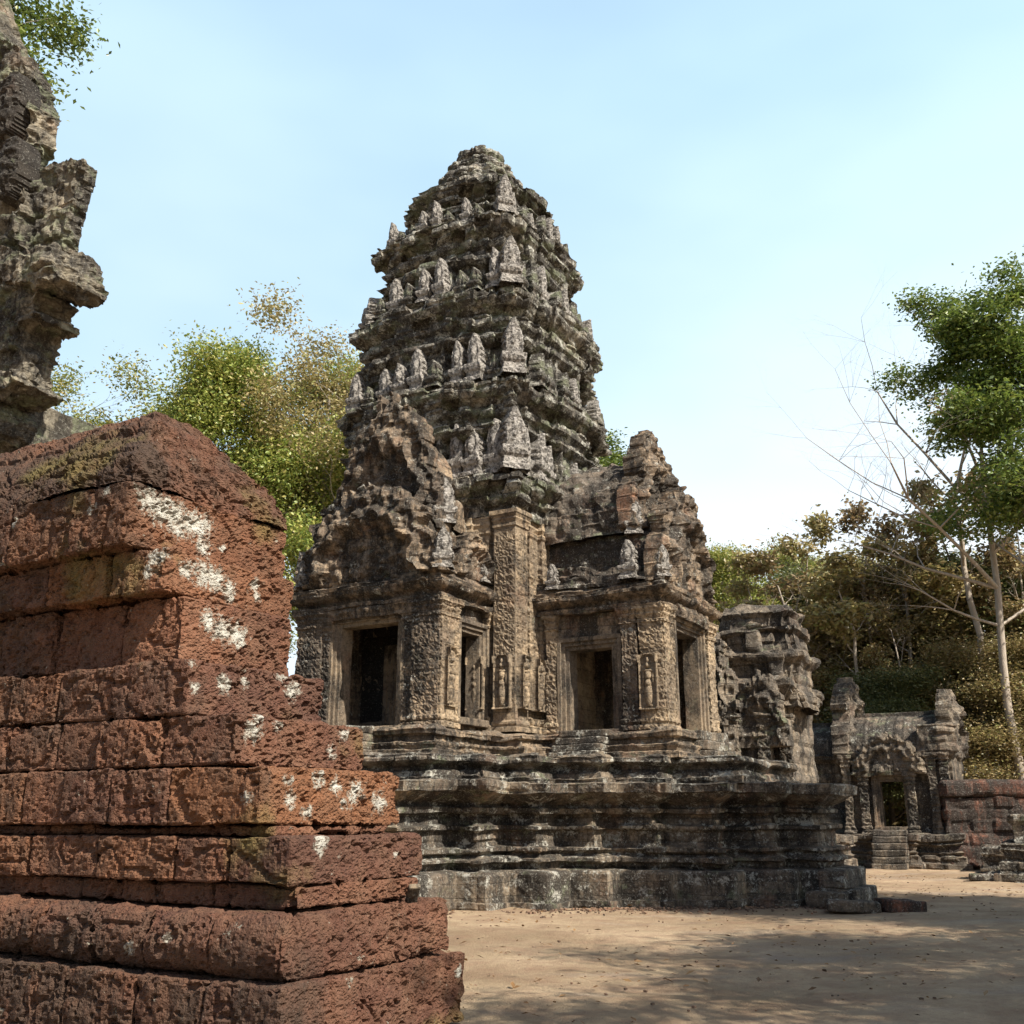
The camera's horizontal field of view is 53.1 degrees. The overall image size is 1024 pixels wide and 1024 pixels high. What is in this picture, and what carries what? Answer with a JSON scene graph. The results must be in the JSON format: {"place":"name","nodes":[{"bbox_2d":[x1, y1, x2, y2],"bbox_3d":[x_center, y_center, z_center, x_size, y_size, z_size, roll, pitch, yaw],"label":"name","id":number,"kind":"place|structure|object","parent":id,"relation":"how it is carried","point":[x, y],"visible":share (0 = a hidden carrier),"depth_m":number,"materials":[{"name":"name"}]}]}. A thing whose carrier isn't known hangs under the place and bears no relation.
{"place":"outdoors","nodes":[
{"label":"outdoors","id":0,"kind":"place"},
{"bbox_2d":[14,0,1023,776],"label":"sky","id":1,"kind":"structure","parent":0,"point":[713,174],"materials":[{"name":"blue"}]},
{"bbox_2d":[441,869,1023,1023],"bbox_3d":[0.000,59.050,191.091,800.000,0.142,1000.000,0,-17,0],"label":"ground","id":2,"kind":"structure","parent":0,"point":[744,994],"depth_m":12.26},
{"bbox_2d":[0,0,108,452],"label":"carved gateway","id":3,"kind":"object","parent":2,"relation":"on","point":[49,273],"visible":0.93,"depth_m":17.25,"materials":[{"name":"stone"}]},
{"bbox_2d":[9,0,119,120],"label":"overhanging tree","id":4,"kind":"object","parent":2,"relation":"on","point":[40,19],"visible":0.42,"depth_m":30.98,"materials":[{"name":"green plant"}]},
{"bbox_2d":[51,346,177,426],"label":"broadleaf tree","id":5,"kind":"object","parent":2,"relation":"on","point":[60,389],"visible":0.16,"depth_m":49.67,"materials":[{"name":"green plant"}]},
{"bbox_2d":[93,390,226,446],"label":"broadleaf tree","id":6,"kind":"object","parent":2,"relation":"on","point":[134,411],"depth_m":52.52,"materials":[{"name":"green plant"}]},
{"bbox_2d":[0,411,464,1023],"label":"laterite wall","id":7,"kind":"structure","parent":2,"relation":"on","point":[196,803],"depth_m":8.74,"materials":[{"name":"brown stone"}]},
{"bbox_2d":[405,884,420,902],"bbox_3d":[-0.837,3.220,8.635,0.105,0.193,0.057,6,24,-19],"label":"loose stone","id":8,"kind":"object","parent":7,"relation":"on","point":[412,894],"visible":0.94,"depth_m":8.61,"materials":[{"name":"grey stone"}]},
{"bbox_2d":[126,320,341,578],"bbox_3d":[-13.624,3.634,48.575,14.947,24.327,13.506,-5,-17,15],"label":"broadleaf tree","id":9,"kind":"object","parent":2,"relation":"on","point":[207,386],"visible":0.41,"depth_m":47.22,"materials":[{"name":"green plant"}]},
{"bbox_2d":[202,338,364,579],"bbox_3d":[-9.778,3.391,50.501,13.506,25.904,14.947,4,-17,-14],"label":"broadleaf tree","id":10,"kind":"object","parent":2,"relation":"on","point":[329,501],"visible":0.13,"depth_m":48.60,"materials":[{"name":"green plant"}]},
{"bbox_2d":[215,277,362,580],"bbox_3d":[-8.513,2.290,47.360,15.686,26.199,12.907,-14,-22,39],"label":"broadleaf tree","id":11,"kind":"object","parent":2,"relation":"on","point":[328,398],"visible":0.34,"depth_m":48.46,"materials":[{"name":"green plant"}]},
{"bbox_2d":[283,540,297,668],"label":"broadleaf tree","id":12,"kind":"object","parent":2,"relation":"on","point":[292,624],"visible":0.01,"depth_m":41.94,"materials":[{"name":"green plant"}]},
{"bbox_2d":[290,145,877,910],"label":"temple tower","id":13,"kind":"structure","parent":2,"relation":"on","point":[506,615],"depth_m":23.66,"materials":[{"name":"stone"}]},
{"bbox_2d":[457,618,491,727],"bbox_3d":[-1.024,3.638,23.042,0.575,2.359,1.371,-9,-19,29],"label":"window frame","id":14,"kind":"structure","parent":13,"relation":"in","point":[476,634],"depth_m":23.32,"materials":[{"name":"stone"}]},
{"bbox_2d":[598,427,633,466],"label":"tall tree","id":15,"kind":"object","parent":2,"relation":"on","point":[616,457],"visible":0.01,"depth_m":50.98,"materials":[{"name":"green plant"}]},
{"bbox_2d":[441,870,1023,1023],"bbox_3d":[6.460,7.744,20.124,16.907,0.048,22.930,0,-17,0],"label":"fallen leaves","id":16,"kind":"object","parent":2,"relation":"on","point":[677,908],"visible":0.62,"depth_m":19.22,"materials":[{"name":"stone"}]},
{"bbox_2d":[714,544,778,624],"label":"young tree","id":17,"kind":"object","parent":2,"relation":"on","point":[738,588],"visible":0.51,"depth_m":47.79,"materials":[{"name":"green plant"}]},
{"bbox_2d":[706,538,796,631],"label":"broadleaf tree","id":18,"kind":"object","parent":2,"relation":"on","point":[720,573],"visible":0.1,"depth_m":52.74,"materials":[{"name":"green plant"}]},
{"bbox_2d":[709,536,830,612],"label":"broadleaf tree","id":19,"kind":"object","parent":2,"relation":"on","point":[813,563],"visible":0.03,"depth_m":61.01,"materials":[{"name":"green plant"}]},
{"bbox_2d":[714,604,857,865],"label":"ruined tower","id":20,"kind":"structure","parent":2,"relation":"on","point":[770,700],"depth_m":31.72,"materials":[{"name":"stone"}]},
{"bbox_2d":[727,539,850,658],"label":"young tree","id":21,"kind":"object","parent":2,"relation":"on","point":[765,561],"visible":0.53,"depth_m":47.58,"materials":[{"name":"green plant"}]},
{"bbox_2d":[732,545,876,623],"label":"forest tree","id":22,"kind":"object","parent":2,"relation":"on","point":[777,574],"depth_m":57.11,"materials":[{"name":"green plant"}]},
{"bbox_2d":[754,504,859,722],"bbox_3d":[13.710,7.413,47.337,5.338,16.350,3.664,-4,-17,13],"label":"young tree","id":23,"kind":"object","parent":2,"relation":"on","point":[820,527],"visible":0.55,"depth_m":48.45,"materials":[{"name":"green plant"}]},
{"bbox_2d":[805,890,849,907],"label":"step block","id":24,"kind":"structure","parent":2,"relation":"on","point":[815,898],"depth_m":19.78,"materials":[{"name":"stone"}]},
{"bbox_2d":[789,540,877,679],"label":"young tree","id":25,"kind":"object","parent":2,"relation":"on","point":[842,619],"visible":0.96,"depth_m":44.68,"materials":[{"name":"green plant"}]},
{"bbox_2d":[780,586,917,722],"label":"forest tree","id":26,"kind":"object","parent":2,"relation":"on","point":[815,674],"visible":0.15,"depth_m":47.16,"materials":[{"name":"green plant"}]},
{"bbox_2d":[824,899,881,913],"bbox_3d":[6.337,7.333,19.045,0.973,0.235,0.521,0,-17,8],"label":"fallen block","id":27,"kind":"object","parent":2,"relation":"on","point":[852,906],"depth_m":18.82,"materials":[{"name":"stone"}]},
{"bbox_2d":[829,491,927,823],"bbox_3d":[16.953,6.820,46.596,3.824,17.061,5.571,1,-17,-5],"label":"young tree","id":28,"kind":"object","parent":2,"relation":"on","point":[851,519],"visible":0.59,"depth_m":48.44,"materials":[{"name":"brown plant"}]},
{"bbox_2d":[740,256,1023,779],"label":"bare tree","id":29,"kind":"object","parent":2,"relation":"on","point":[995,585],"visible":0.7,"depth_m":40.86,"materials":[{"name":"grey plant"}]},
{"bbox_2d":[803,536,963,659],"bbox_3d":[20.062,10.321,56.838,16.319,16.316,16.763,16,-23,-42],"label":"forest tree","id":30,"kind":"object","parent":2,"relation":"on","point":[824,562],"depth_m":55.02,"materials":[{"name":"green plant"}]},
{"bbox_2d":[815,655,960,826],"bbox_3d":[15.326,10.214,42.279,8.314,8.093,8.094,6,-18,-20],"label":"forest tree","id":31,"kind":"object","parent":2,"relation":"on","point":[886,692],"visible":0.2,"depth_m":42.13,"materials":[{"name":"green plant"}]},
{"bbox_2d":[812,677,979,869],"bbox_3d":[12.913,9.794,38.845,9.396,7.116,6.423,-9,-19,29],"label":"ruined gatehouse","id":32,"kind":"object","parent":2,"relation":"on","point":[921,755],"visible":0.67,"depth_m":36.92,"materials":[{"name":"stone"}]},
{"bbox_2d":[857,591,937,695],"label":"young tree","id":33,"kind":"object","parent":2,"relation":"on","point":[874,657],"visible":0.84,"depth_m":44.88,"materials":[{"name":"green plant"}]},
{"bbox_2d":[874,897,926,912],"bbox_3d":[7.207,7.321,18.999,0.810,0.274,0.574,7,-18,-8],"label":"fallen block","id":34,"kind":"object","parent":2,"relation":"on","point":[890,905],"depth_m":18.76,"materials":[{"name":"brown stone"}]},
{"bbox_2d":[821,502,980,710],"bbox_3d":[17.382,7.149,45.223,7.021,15.639,4.819,-10,-19,30],"label":"young tree","id":35,"kind":"object","parent":2,"relation":"on","point":[941,586],"visible":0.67,"depth_m":45.59,"materials":[{"name":"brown plant"}]},
{"bbox_2d":[797,543,1023,760],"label":"forest tree","id":36,"kind":"object","parent":2,"relation":"on","point":[945,621],"visible":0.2,"depth_m":46.57,"materials":[{"name":"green plant"}]},
{"bbox_2d":[888,463,979,647],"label":"young tree","id":37,"kind":"object","parent":2,"relation":"on","point":[926,552],"visible":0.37,"depth_m":47.34,"materials":[{"name":"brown plant"}]},
{"bbox_2d":[855,246,1023,564],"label":"tall tree","id":38,"kind":"object","parent":2,"relation":"on","point":[967,333],"visible":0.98,"depth_m":38.99,"materials":[{"name":"green plant"}]},
{"bbox_2d":[882,768,1012,831],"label":"undergrowth","id":39,"kind":"object","parent":2,"relation":"on","point":[899,809],"visible":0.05,"depth_m":43.44,"materials":[{"name":"green plant"}]},
{"bbox_2d":[876,541,1023,778],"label":"forest tree","id":40,"kind":"object","parent":2,"relation":"on","point":[1005,584],"visible":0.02,"depth_m":46.49,"materials":[{"name":"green plant"}]},
{"bbox_2d":[896,380,1022,778],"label":"young tree","id":41,"kind":"object","parent":2,"relation":"on","point":[973,612],"visible":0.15,"depth_m":43.38,"materials":[{"name":"green plant"}]},
{"bbox_2d":[901,626,1023,782],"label":"forest tree","id":42,"kind":"object","parent":2,"relation":"on","point":[962,659],"visible":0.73,"depth_m":41.34,"materials":[{"name":"green plant"}]},
{"bbox_2d":[907,538,1023,771],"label":"forest tree","id":43,"kind":"object","parent":2,"relation":"on","point":[968,564],"depth_m":54.29,"materials":[{"name":"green plant"}]},
{"bbox_2d":[936,540,1023,669],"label":"young tree","id":44,"kind":"object","parent":2,"relation":"on","point":[1008,560],"visible":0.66,"depth_m":44.54,"materials":[{"name":"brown plant"}]},
{"bbox_2d":[937,779,1023,867],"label":"laterite wall","id":45,"kind":"structure","parent":2,"relation":"on","point":[977,812],"depth_m":35.26,"materials":[{"name":"stone"}]},
{"bbox_2d":[961,530,1023,634],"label":"young tree","id":46,"kind":"object","parent":2,"relation":"on","point":[984,562],"visible":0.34,"depth_m":45.38,"materials":[{"name":"green plant"}]},
{"bbox_2d":[979,844,1005,871],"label":"stone block","id":47,"kind":"structure","parent":2,"relation":"on","point":[993,856],"depth_m":33.23,"materials":[{"name":"stone"}]},
{"bbox_2d":[969,814,1023,882],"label":"stone plinth","id":48,"kind":"structure","parent":2,"relation":"on","point":[1011,865],"depth_m":28.28,"materials":[{"name":"grey stone"}]},
{"bbox_2d":[995,602,1023,710],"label":"forest tree","id":49,"kind":"object","parent":2,"relation":"on","point":[1020,663],"visible":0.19,"depth_m":41.95,"materials":[{"name":"green plant"}]}
]}

